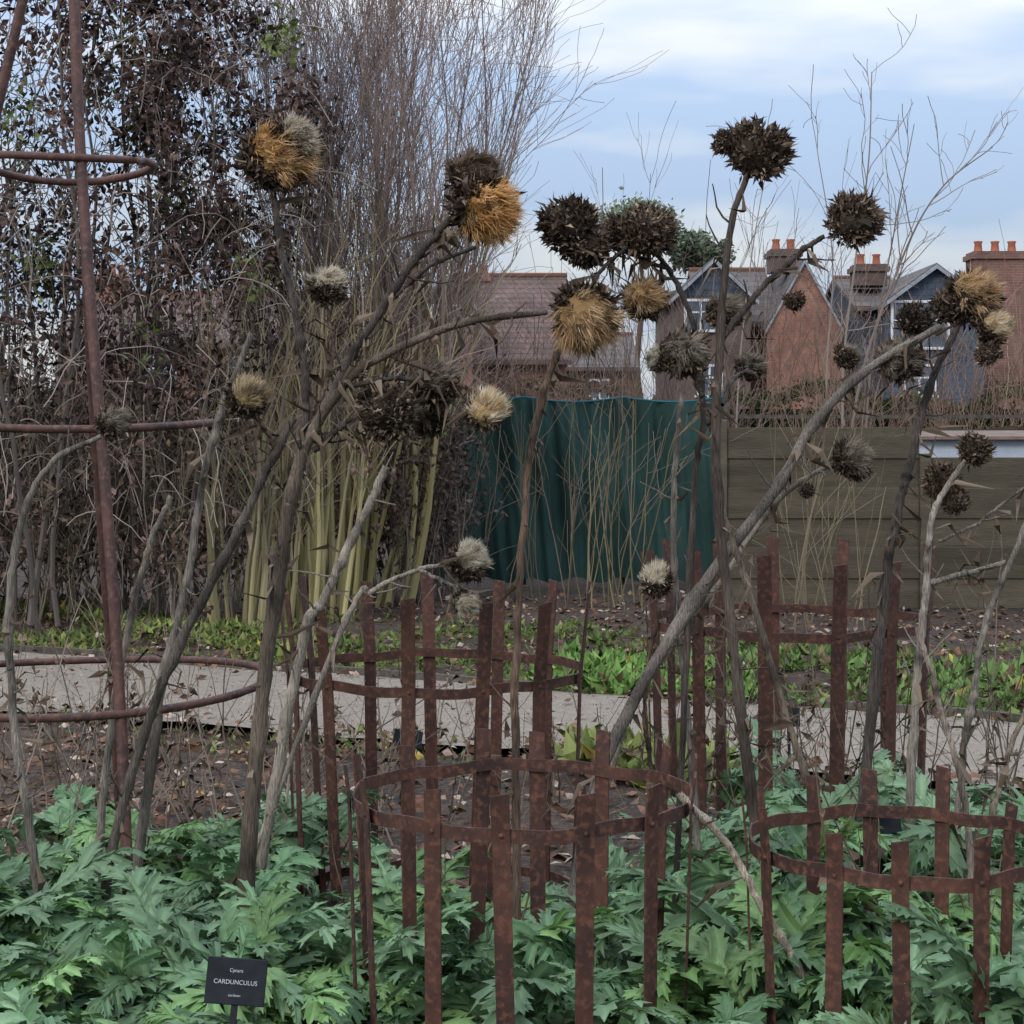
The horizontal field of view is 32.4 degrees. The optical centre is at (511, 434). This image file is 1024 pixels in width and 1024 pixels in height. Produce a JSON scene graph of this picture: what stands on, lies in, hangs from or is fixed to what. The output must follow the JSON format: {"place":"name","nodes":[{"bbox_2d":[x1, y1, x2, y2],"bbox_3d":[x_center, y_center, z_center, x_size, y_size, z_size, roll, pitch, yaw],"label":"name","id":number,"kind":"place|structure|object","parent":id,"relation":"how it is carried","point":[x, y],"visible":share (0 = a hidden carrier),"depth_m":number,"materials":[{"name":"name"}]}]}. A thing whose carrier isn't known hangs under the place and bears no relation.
{"place":"outdoors","nodes":[
{"label":"outdoors","id":0,"kind":"place"},
{"bbox_2d":[57,329,335,401],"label":"walls","id":1,"kind":"structure","parent":0,"point":[178,357],"depth_m":52.00,"materials":[{"name":"red brick"}]},
{"bbox_2d":[55,294,309,342],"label":"roof","id":2,"kind":"structure","parent":1,"relation":"on","point":[130,300],"depth_m":53.65,"materials":[{"name":"tile"}]},
{"bbox_2d":[95,274,129,303],"bbox_3d":[-12.574,-4.491,55.450,0.926,1.018,0.900,0,0,0],"label":"chimney stack","id":3,"kind":"object","parent":2,"relation":"on","point":[106,290],"depth_m":55.00,"materials":[{"name":"brick"}]},
{"bbox_2d":[50,343,265,346],"bbox_3d":[-9.611,-2.611,51.695,7.833,0.100,0.090,0,0,0],"label":"gutter","id":4,"kind":"object","parent":2,"relation":"attached to","point":[67,344],"visible":0.07,"depth_m":51.65,"materials":[{"name":"plastic"}]},
{"bbox_2d":[132,290,298,293],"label":"ridge","id":5,"kind":"structure","parent":2,"relation":"on","point":[196,291],"depth_m":55.92,"materials":[{"name":"red"}]},
{"bbox_2d":[454,277,490,280],"bbox_3d":[-1.204,-4.683,53.650,1.214,0.140,1.040,0,0,0],"label":"chimney cap","id":6,"kind":"object","parent":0,"point":[489,279],"visible":0.07,"depth_m":53.13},
{"bbox_2d":[0,535,1023,1023],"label":"ground","id":7,"kind":"structure","parent":0,"point":[624,801],"depth_m":9.72,"materials":[{"name":"soil"}]},
{"bbox_2d":[0,0,272,894],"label":"garden obelisk","id":8,"kind":"object","parent":7,"relation":"on","point":[120,713],"visible":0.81,"depth_m":5.32,"materials":[{"name":"metal"}]},
{"bbox_2d":[0,258,422,624],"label":"bare hedge","id":9,"kind":"object","parent":7,"relation":"on","point":[85,519],"visible":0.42,"depth_m":14.78,"materials":[{"name":"brown"}]},
{"bbox_2d":[94,135,361,627],"bbox_3d":[-2.162,-0.419,14.260,2.345,4.054,1.801,0,0,-17],"label":"willow tree","id":10,"kind":"object","parent":7,"relation":"on","point":[256,567],"visible":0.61,"depth_m":14.25,"materials":[{"name":"brown plant"}]},
{"bbox_2d":[0,0,468,638],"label":"climber covered tree","id":11,"kind":"object","parent":7,"relation":"on","point":[168,72],"visible":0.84,"depth_m":14.46,"materials":[{"name":"brown plant"}]},
{"bbox_2d":[204,956,267,1023],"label":"plant label","id":12,"kind":"object","parent":7,"relation":"on","point":[234,983],"visible":1,"depth_m":3.30,"materials":[{"name":"black plastic"}]},
{"bbox_2d":[0,332,492,903],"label":"cardoon plant","id":13,"kind":"object","parent":7,"relation":"on","point":[246,398],"visible":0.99,"depth_m":4.98,"materials":[{"name":"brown plant"}]},
{"bbox_2d":[180,125,437,625],"bbox_3d":[-1.787,-0.496,14.564,2.036,4.202,2.078,0,0,-24],"label":"willow tree","id":14,"kind":"object","parent":7,"relation":"on","point":[315,562],"visible":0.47,"depth_m":14.60,"materials":[{"name":"brown plant"}]},
{"bbox_2d":[0,373,621,536],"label":"hedge","id":15,"kind":"object","parent":7,"relation":"on","point":[336,456],"visible":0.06,"depth_m":27.05,"materials":[{"name":"brown plant"}]},
{"bbox_2d":[31,381,654,399],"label":"distant trees","id":16,"kind":"object","parent":7,"relation":"on","point":[54,386],"depth_m":93.35,"materials":[{"name":"brown plant"}]},
{"bbox_2d":[90,0,666,609],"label":"willow tree","id":17,"kind":"object","parent":7,"relation":"on","point":[370,104],"visible":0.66,"depth_m":16.11,"materials":[{"name":"brown plant"}]},
{"bbox_2d":[392,728,422,798],"bbox_3d":[-0.462,1.419,7.576,0.130,0.296,0.012,9,-16,-11],"label":"plant label","id":18,"kind":"object","parent":7,"relation":"on","point":[396,737],"visible":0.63,"depth_m":7.60,"materials":[{"name":"black plastic"}]},
{"bbox_2d":[288,318,539,606],"bbox_3d":[-0.962,0.218,16.990,2.316,2.731,2.380,0,0,32],"label":"bare hedge","id":19,"kind":"object","parent":7,"relation":"on","point":[438,525],"visible":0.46,"depth_m":16.40,"materials":[{"name":"brown"}]},
{"bbox_2d":[218,110,631,942],"bbox_3d":[-0.236,0.363,4.548,1.089,2.438,0.463,0,0,0],"label":"cardoon plant","id":20,"kind":"object","parent":7,"relation":"on","point":[482,206],"visible":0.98,"depth_m":4.49,"materials":[{"name":"plant"}]},
{"bbox_2d":[280,573,590,914],"bbox_3d":[-0.244,1.036,5.597,0.998,1.147,1.010,0,0,0],"label":"rusty plant support","id":21,"kind":"object","parent":7,"relation":"on","point":[543,683],"visible":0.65,"depth_m":5.46,"materials":[{"name":"metal"}]},
{"bbox_2d":[422,309,473,387],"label":"bay walls","id":22,"kind":"structure","parent":7,"relation":"on","point":[470,358],"depth_m":48.00,"materials":[{"name":"brick"}]},
{"bbox_2d":[0,644,1021,722],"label":"path edging","id":23,"kind":"object","parent":7,"relation":"on","point":[340,669],"visible":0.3,"depth_m":11.10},
{"bbox_2d":[0,717,1023,1023],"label":"cardoon foliage","id":24,"kind":"object","parent":7,"relation":"on","point":[154,939],"visible":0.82,"depth_m":4.24,"materials":[{"name":"plant"}]},
{"bbox_2d":[0,512,1023,927],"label":"dry stalks","id":25,"kind":"object","parent":7,"relation":"on","point":[780,724],"visible":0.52,"depth_m":6.43,"materials":[{"name":"brown"}]},
{"bbox_2d":[0,593,1023,807],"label":"grass verge","id":26,"kind":"object","parent":7,"relation":"on","point":[617,669],"depth_m":11.50,"materials":[{"name":"plant"}]},
{"bbox_2d":[0,590,1023,911],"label":"leaf litter","id":27,"kind":"object","parent":7,"relation":"on","point":[198,794],"visible":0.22,"depth_m":9.22,"materials":[{"name":"brown plant"}]},
{"bbox_2d":[855,816,900,873],"bbox_3d":[1.039,1.320,4.952,0.130,0.490,0.012,0,-14,0],"label":"plant label","id":28,"kind":"object","parent":27,"relation":"on","point":[890,825],"visible":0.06,"depth_m":5.00,"materials":[{"name":"black plastic"}]},
{"bbox_2d":[343,728,696,1023],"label":"rusty plant support","id":29,"kind":"object","parent":7,"relation":"on","point":[592,831],"visible":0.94,"depth_m":3.89,"materials":[{"name":"metal"}]},
{"bbox_2d":[470,278,635,606],"bbox_3d":[0.286,0.076,16.436,1.311,3.012,1.615,0,0,-41],"label":"bare shrub","id":30,"kind":"object","parent":7,"relation":"on","point":[522,467],"visible":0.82,"depth_m":16.23,"materials":[{"name":"brown plant"}]},
{"bbox_2d":[422,393,723,584],"bbox_3d":[0.625,0.560,18.043,3.110,1.980,0.353,0,0,0],"label":"netting fence","id":31,"kind":"object","parent":7,"relation":"on","point":[502,535],"visible":0.61,"depth_m":18.00,"materials":[{"name":"teal"}]},
{"bbox_2d":[489,190,714,921],"bbox_3d":[0.264,0.461,4.721,0.687,2.240,0.288,0,0,-31],"label":"cardoon plant","id":32,"kind":"object","parent":7,"relation":"on","point":[573,231],"visible":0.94,"depth_m":4.69,"materials":[{"name":"plant"}]},
{"bbox_2d":[595,186,692,398],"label":"pine tree","id":33,"kind":"object","parent":7,"relation":"on","point":[617,209],"visible":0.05,"depth_m":79.81,"materials":[{"name":"green plant"}]},
{"bbox_2d":[294,185,1023,576],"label":"bare thicket","id":34,"kind":"object","parent":7,"relation":"on","point":[862,389],"visible":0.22,"depth_m":20.01,"materials":[{"name":"brown"}]},
{"bbox_2d":[551,259,767,611],"bbox_3d":[1.123,-0.179,16.253,1.713,3.522,2.217,0,0,-18],"label":"bare shrub","id":35,"kind":"object","parent":7,"relation":"on","point":[611,523],"visible":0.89,"depth_m":16.08,"materials":[{"name":"brown plant"}]},
{"bbox_2d":[543,101,856,427],"bbox_3d":[2.079,-1.088,19.576,3.598,5.339,2.306,0,0,12],"label":"sapling","id":36,"kind":"object","parent":7,"relation":"on","point":[700,309],"visible":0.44,"depth_m":19.46,"materials":[{"name":"brown"}]},
{"bbox_2d":[665,227,739,283],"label":"pine tree","id":37,"kind":"object","parent":7,"relation":"on","point":[712,249],"visible":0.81,"depth_m":81.28,"materials":[{"name":"green plant"}]},
{"bbox_2d":[706,99,791,427],"bbox_3d":[2.457,-0.880,18.442,0.861,5.217,0.765,0,0,0],"label":"sapling","id":38,"kind":"object","parent":7,"relation":"on","point":[757,218],"visible":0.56,"depth_m":18.30,"materials":[{"name":"brown"}]},
{"bbox_2d":[751,327,760,408],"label":"walls","id":39,"kind":"structure","parent":7,"relation":"on","point":[755,350],"depth_m":51.00,"materials":[{"name":"red brick"}]},
{"bbox_2d":[688,270,772,322],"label":"roof","id":40,"kind":"structure","parent":39,"relation":"on","point":[741,276],"depth_m":53.34,"materials":[{"name":"tile"}]},
{"bbox_3d":[6.639,-4.092,56.375,2.370,1.945,3.750,0,0,0],"label":"main roof","id":41,"kind":"object","parent":39,"relation":"attached to","visible":0},
{"bbox_2d":[688,267,765,270],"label":"ridge","id":42,"kind":"structure","parent":41,"relation":"on","point":[732,269],"depth_m":54.43,"materials":[{"name":"red"}]},
{"bbox_2d":[642,112,892,897],"bbox_3d":[0.664,0.369,4.959,0.656,2.430,0.963,0,0,0],"label":"cardoon plant","id":43,"kind":"object","parent":7,"relation":"on","point":[751,149],"visible":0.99,"depth_m":4.59,"materials":[{"name":"plant"}]},
{"bbox_2d":[640,536,935,846],"bbox_3d":[0.936,0.989,6.002,0.988,1.242,0.997,0,0,0],"label":"rusty plant support","id":44,"kind":"object","parent":7,"relation":"on","point":[770,608],"visible":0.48,"depth_m":5.66,"materials":[{"name":"metal"}]},
{"bbox_2d":[780,708,799,770],"bbox_3d":[1.159,1.355,7.364,0.100,0.423,0.012,0,-14,0],"label":"plant label","id":45,"kind":"object","parent":7,"relation":"on","point":[794,711],"visible":0.22,"depth_m":7.39,"materials":[{"name":"black plastic"}]},
{"bbox_2d":[563,260,1023,1007],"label":"cardoon plant","id":46,"kind":"object","parent":7,"relation":"on","point":[975,298],"visible":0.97,"depth_m":4.81,"materials":[{"name":"brown plant"}]},
{"bbox_2d":[730,304,893,632],"bbox_3d":[2.601,0.272,14.717,1.437,2.621,2.215,0,0,0],"label":"bare shrub","id":47,"kind":"object","parent":7,"relation":"on","point":[804,560],"visible":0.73,"depth_m":14.52,"materials":[{"name":"brown plant"}]},
{"bbox_2d":[785,64,858,427],"bbox_3d":[2.978,-0.979,17.472,1.130,5.374,0.461,0,0,18],"label":"sapling","id":48,"kind":"object","parent":7,"relation":"on","point":[832,293],"visible":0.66,"depth_m":17.40,"materials":[{"name":"brown"}]},
{"bbox_2d":[665,376,1023,428],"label":"hedge","id":49,"kind":"object","parent":7,"relation":"on","point":[770,421],"visible":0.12,"depth_m":21.55,"materials":[{"name":"brown plant"}]},
{"bbox_2d":[828,286,874,408],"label":"walls","id":50,"kind":"structure","parent":7,"relation":"on","point":[844,305],"depth_m":50.50,"materials":[{"name":"brick"}]},
{"bbox_2d":[825,281,834,299],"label":"roof","id":51,"kind":"structure","parent":50,"relation":"on","point":[829,293],"depth_m":54.42,"materials":[{"name":"tile"}]},
{"bbox_2d":[833,279,890,308],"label":"roof","id":52,"kind":"structure","parent":50,"relation":"on","point":[867,299],"depth_m":51.91,"materials":[{"name":"tile"}]},
{"bbox_2d":[833,275,890,278],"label":"ridge","id":53,"kind":"structure","parent":52,"relation":"on","point":[843,276],"depth_m":53.68,"materials":[{"name":"red"}]},
{"bbox_2d":[855,307,876,310],"bbox_3d":[10.648,-3.563,50.195,1.758,0.100,0.090,0,0,0],"label":"gutter","id":54,"kind":"object","parent":52,"relation":"attached to","point":[863,308],"visible":0.21,"depth_m":50.15,"materials":[{"name":"plastic"}]},
{"bbox_2d":[850,264,886,287],"bbox_3d":[10.500,-4.667,51.950,0.926,0.630,0.900,0,0,0],"label":"chimney stack","id":55,"kind":"object","parent":52,"relation":"on","point":[869,277],"visible":0.71,"depth_m":51.50,"materials":[{"name":"brick"}]},
{"bbox_2d":[847,266,889,273],"bbox_3d":[10.500,-4.832,51.950,1.066,0.140,1.040,0,0,0],"label":"chimney cap","id":56,"kind":"object","parent":55,"relation":"attached to","point":[871,268],"visible":0.64,"depth_m":51.43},
{"bbox_2d":[856,254,864,263],"bbox_3d":[10.268,-5.141,51.950,0.269,0.320,0.280,0,0,0],"label":"chimney pot","id":57,"kind":"object","parent":56,"relation":"on","point":[860,258],"visible":0.77,"depth_m":51.86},
{"bbox_2d":[872,254,880,263],"bbox_3d":[10.732,-5.141,51.950,0.269,0.320,0.280,0,0,0],"label":"chimney pot","id":58,"kind":"object","parent":55,"relation":"on","point":[876,259],"visible":0.93,"depth_m":51.86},
{"bbox_2d":[715,420,1023,608],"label":"panel fence","id":59,"kind":"object","parent":7,"relation":"on","point":[746,487],"visible":0.45,"depth_m":15.57,"materials":[{"name":"wood"}]},
{"bbox_2d":[822,104,924,427],"bbox_3d":[3.620,-0.804,17.489,1.061,5.063,0.478,0,0,-33],"label":"sapling","id":60,"kind":"object","parent":7,"relation":"on","point":[880,307],"visible":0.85,"depth_m":17.59,"materials":[{"name":"brown"}]},
{"bbox_2d":[724,402,1023,429],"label":"boundary fence","id":61,"kind":"object","parent":7,"relation":"on","point":[726,407],"visible":0.19,"depth_m":18.93,"materials":[{"name":"wood"}]},
{"bbox_2d":[741,765,1023,1023],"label":"rusty plant support","id":62,"kind":"object","parent":7,"relation":"on","point":[899,882],"visible":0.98,"depth_m":3.85,"materials":[{"name":"metal"}]},
{"bbox_2d":[822,9,963,427],"bbox_3d":[3.701,-1.290,17.070,1.464,5.792,0.761,0,0,-25],"label":"sapling","id":63,"kind":"object","parent":7,"relation":"on","point":[847,322],"visible":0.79,"depth_m":16.99,"materials":[{"name":"brown"}]},
{"bbox_2d":[875,303,983,408],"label":"wing walls","id":64,"kind":"structure","parent":7,"relation":"on","point":[961,383],"depth_m":49.00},
{"bbox_2d":[891,303,893,339],"bbox_3d":[10.553,-3.037,48.964,0.070,1.230,0.067,0,0,0],"label":"window frame","id":65,"kind":"object","parent":64,"relation":"attached to","point":[892,313],"visible":0.57,"depth_m":48.93,"materials":[{"name":"wood"}]},
{"bbox_2d":[867,263,936,311],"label":"wing roof","id":66,"kind":"structure","parent":64,"relation":"on","point":[912,277],"depth_m":49.76,"materials":[{"name":"tile"}]},
{"bbox_2d":[881,264,936,305],"bbox_3d":[10.959,-4.067,48.758,1.581,1.282,0.037,0,0,0],"label":"wing bargeboard","id":67,"kind":"object","parent":66,"relation":"attached to","point":[917,280],"visible":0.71,"depth_m":48.74,"materials":[{"name":"wood"}]},
{"bbox_2d":[891,300,930,302],"bbox_3d":[11.333,-3.687,48.964,1.630,0.070,0.067,0,0,0],"label":"window frame top","id":68,"kind":"object","parent":64,"relation":"attached to","point":[910,301],"depth_m":48.93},
{"bbox_2d":[906,367,931,394],"bbox_3d":[11.315,-1.481,48.979,0.786,0.786,0.018,0,0,0],"label":"window glass","id":69,"kind":"object","parent":64,"relation":"attached to","point":[916,383],"visible":0.29,"depth_m":48.97,"materials":[{"name":"glass"}]},
{"bbox_2d":[894,303,945,346],"bbox_3d":[11.333,-3.037,48.979,1.490,1.230,0.018,0,0,0],"label":"window glass","id":70,"kind":"object","parent":64,"relation":"attached to","point":[899,305],"visible":0.21,"depth_m":48.97,"materials":[{"name":"glass"}]},
{"bbox_2d":[914,347,943,349],"bbox_3d":[11.333,-2.387,48.944,1.730,0.070,0.107,0,0,0],"label":"window frame bottom","id":71,"kind":"object","parent":64,"relation":"attached to","point":[933,348],"depth_m":48.89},
{"bbox_2d":[851,87,1023,427],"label":"sapling","id":72,"kind":"object","parent":7,"relation":"on","point":[897,273],"visible":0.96,"depth_m":16.99,"materials":[{"name":"brown"}]},
{"bbox_2d":[919,430,1023,456],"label":"shed","id":73,"kind":"structure","parent":7,"relation":"on","point":[1009,443],"depth_m":17.10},
{"bbox_2d":[966,251,1023,408],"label":"chimney stack","id":74,"kind":"object","parent":7,"relation":"on","point":[1012,269],"visible":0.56,"depth_m":49.70,"materials":[{"name":"brick"}]},
{"bbox_2d":[963,254,1023,261],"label":"chimney cap","id":75,"kind":"object","parent":74,"relation":"on","point":[989,256],"visible":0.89,"depth_m":49.63,"materials":[{"name":"concrete"}]},
{"bbox_2d":[974,241,982,250],"bbox_3d":[13.257,-5.327,50.150,0.269,0.320,0.280,0,0,0],"label":"chimney pot","id":76,"kind":"object","parent":75,"relation":"on","point":[977,245],"visible":0.9,"depth_m":50.06,"materials":[{"name":"ceramic"}]},
{"bbox_2d":[990,241,998,250],"bbox_3d":[13.734,-5.327,50.150,0.269,0.320,0.280,0,0,0],"label":"chimney pot","id":77,"kind":"object","parent":75,"relation":"on","point":[994,245],"visible":0.89,"depth_m":50.06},
{"bbox_2d":[1007,241,1015,250],"bbox_3d":[14.211,-5.327,50.150,0.269,0.320,0.280,0,0,0],"label":"chimney pot","id":78,"kind":"object","parent":75,"relation":"on","point":[1011,246],"visible":0.89,"depth_m":50.06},
{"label":"side walls","id":79,"kind":"object","parent":7,"relation":"on","visible":0},
{"bbox_2d":[343,302,421,352],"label":"side roof","id":80,"kind":"structure","parent":79,"relation":"on","point":[367,320],"depth_m":50.97,"materials":[{"name":"tile"}]},
{"bbox_2d":[473,361,571,364],"bbox_3d":[-0.092,-2.017,49.695,3.536,0.100,0.090,0,0,0],"label":"gutter","id":81,"kind":"object","parent":79,"relation":"attached to","point":[525,362],"visible":0.36,"depth_m":49.65,"materials":[{"name":"plastic"}]},
{"bbox_2d":[0,651,1023,787],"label":"gravel path","id":82,"kind":"structure","parent":0,"point":[588,715],"depth_m":9.85,"materials":[{"name":"gravel"}]},
{"bbox_2d":[0,0,1023,401],"label":"sky","id":83,"kind":"structure","parent":0,"point":[724,61],"materials":[{"name":"blue"}]},
{"bbox_2d":[473,365,566,400],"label":"walls","id":84,"kind":"structure","parent":0,"point":[492,369],"depth_m":50.00,"materials":[{"name":"red brick"}]},
{"bbox_2d":[458,277,570,360],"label":"roof","id":85,"kind":"structure","parent":84,"relation":"on","point":[523,295],"depth_m":51.79,"materials":[{"name":"tile"}]},
{"bbox_2d":[453,273,566,276],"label":"ridge","id":86,"kind":"structure","parent":85,"relation":"on","point":[535,275],"depth_m":53.42,"materials":[{"name":"red"}]},
{"bbox_2d":[567,371,634,400],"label":"walls","id":87,"kind":"structure","parent":0,"point":[596,375],"depth_m":62.00,"materials":[{"name":"red brick"}]},
{"bbox_2d":[591,381,607,397],"bbox_3d":[3.074,-1.574,61.979,0.601,0.601,0.018,0,0,0],"label":"window glass","id":88,"kind":"object","parent":87,"relation":"attached to","point":[593,395],"visible":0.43,"depth_m":61.97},
{"bbox_2d":[567,335,639,367],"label":"roof","id":89,"kind":"structure","parent":87,"relation":"on","point":[632,360],"depth_m":62.95,"materials":[{"name":"tile"}]},
{"bbox_2d":[567,368,639,370],"bbox_3d":[3.074,-2.264,61.695,2.833,0.100,0.090,0,0,0],"label":"gutter","id":90,"kind":"object","parent":89,"relation":"attached to","point":[603,369],"visible":0.29,"depth_m":61.65,"materials":[{"name":"plastic"}]},
{"bbox_2d":[655,296,750,408],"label":"wing walls","id":91,"kind":"structure","parent":0,"point":[736,346],"depth_m":49.00,"materials":[{"name":"brick"}]},
{"bbox_2d":[667,257,713,302],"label":"wing roof","id":92,"kind":"structure","parent":91,"relation":"on","point":[692,277],"depth_m":48.80,"materials":[{"name":"tile"}]},
{"bbox_2d":[669,259,713,303],"bbox_3d":[4.974,-4.229,48.779,1.237,1.291,0.037,0,0,0],"label":"wing bargeboard","id":93,"kind":"object","parent":92,"relation":"attached to","point":[706,267],"visible":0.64,"depth_m":48.76,"materials":[{"name":"wood"}]},
{"bbox_2d":[687,301,714,329],"bbox_3d":[5.241,-3.296,48.979,0.786,0.786,0.018,0,0,0],"label":"window glass","id":94,"kind":"object","parent":91,"relation":"attached to","point":[695,309],"visible":0.21,"depth_m":48.97,"materials":[{"name":"glass"}]},
{"bbox_2d":[703,367,713,394],"bbox_3d":[5.481,-1.481,48.979,0.601,0.786,0.018,0,0,0],"label":"window glass","id":95,"kind":"object","parent":91,"relation":"attached to","point":[706,380],"visible":0.07,"depth_m":48.97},
{"bbox_2d":[679,264,748,295],"bbox_3d":[5.593,-4.324,48.980,2.074,0.982,0.001,0,0,0],"label":"wing gable face","id":96,"kind":"object","parent":91,"relation":"attached to","point":[697,282],"visible":0.5,"depth_m":48.98},
{"bbox_2d":[751,323,762,326],"bbox_3d":[6.639,-3.149,50.695,2.370,0.100,0.090,0,0,0],"label":"gutter","id":97,"kind":"object","parent":91,"relation":"attached to","point":[756,324],"depth_m":50.65,"materials":[{"name":"plastic"}]},
{"bbox_2d":[714,259,758,304],"bbox_3d":[6.211,-4.229,48.779,1.237,1.291,0.037,0,0,0],"label":"wing bargeboard","id":98,"kind":"object","parent":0,"point":[732,277],"visible":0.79,"depth_m":48.76,"materials":[{"name":"wood"}]},
{"bbox_2d":[760,264,841,408],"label":"end walls","id":99,"kind":"structure","parent":0,"point":[797,318],"depth_m":49.70,"materials":[{"name":"brick"}]},
{"bbox_2d":[759,260,802,334],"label":"end roof","id":100,"kind":"structure","parent":99,"relation":"on","point":[783,279],"depth_m":50.86,"materials":[{"name":"tile"}]},
{"bbox_2d":[766,249,799,273],"bbox_3d":[7.944,-5.056,51.650,0.852,0.667,0.900,0,0,0],"label":"chimney stack","id":101,"kind":"object","parent":99,"relation":"on","point":[770,264],"visible":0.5,"depth_m":51.20,"materials":[{"name":"brick"}]},
{"bbox_2d":[764,251,802,259],"bbox_3d":[7.944,-5.239,51.650,0.992,0.140,1.040,0,0,0],"label":"chimney cap","id":102,"kind":"object","parent":101,"relation":"on","point":[785,253],"visible":0.43,"depth_m":51.13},
{"bbox_2d":[772,239,779,248],"bbox_3d":[7.731,-5.549,51.650,0.269,0.320,0.280,0,0,0],"label":"chimney pot","id":103,"kind":"object","parent":102,"relation":"on","point":[776,242],"visible":0.86,"depth_m":51.56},
{"bbox_2d":[786,239,793,248],"bbox_3d":[8.157,-5.549,51.650,0.269,0.320,0.280,0,0,0],"label":"chimney pot","id":104,"kind":"object","parent":102,"relation":"on","point":[789,243],"visible":0.66,"depth_m":51.55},
{"bbox_2d":[766,261,804,332],"bbox_3d":[7.688,-3.872,49.629,1.106,2.118,0.037,0,0,0],"label":"end bargeboard","id":105,"kind":"object","parent":99,"relation":"attached to","point":[789,288],"visible":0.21,"depth_m":49.61,"materials":[{"name":"wood"}]},
{"bbox_2d":[805,260,842,331],"bbox_3d":[8.793,-3.872,49.629,1.106,2.118,0.037,0,0,0],"label":"end bargeboard","id":106,"kind":"object","parent":99,"relation":"attached to","point":[819,287],"visible":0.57,"depth_m":49.61,"materials":[{"name":"wood"}]},
{"bbox_2d":[896,269,947,299],"bbox_3d":[11.750,-4.148,48.980,2.722,1.000,0.001,0,0,0],"label":"wing gable face","id":107,"kind":"object","parent":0,"point":[931,282],"visible":0.5,"depth_m":48.98},
{"bbox_2d":[937,264,953,277],"bbox_3d":[12.541,-4.067,48.758,1.581,1.282,0.037,0,0,0],"label":"wing bargeboard","id":108,"kind":"object","parent":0,"point":[942,270],"visible":0.36,"depth_m":48.74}
]}

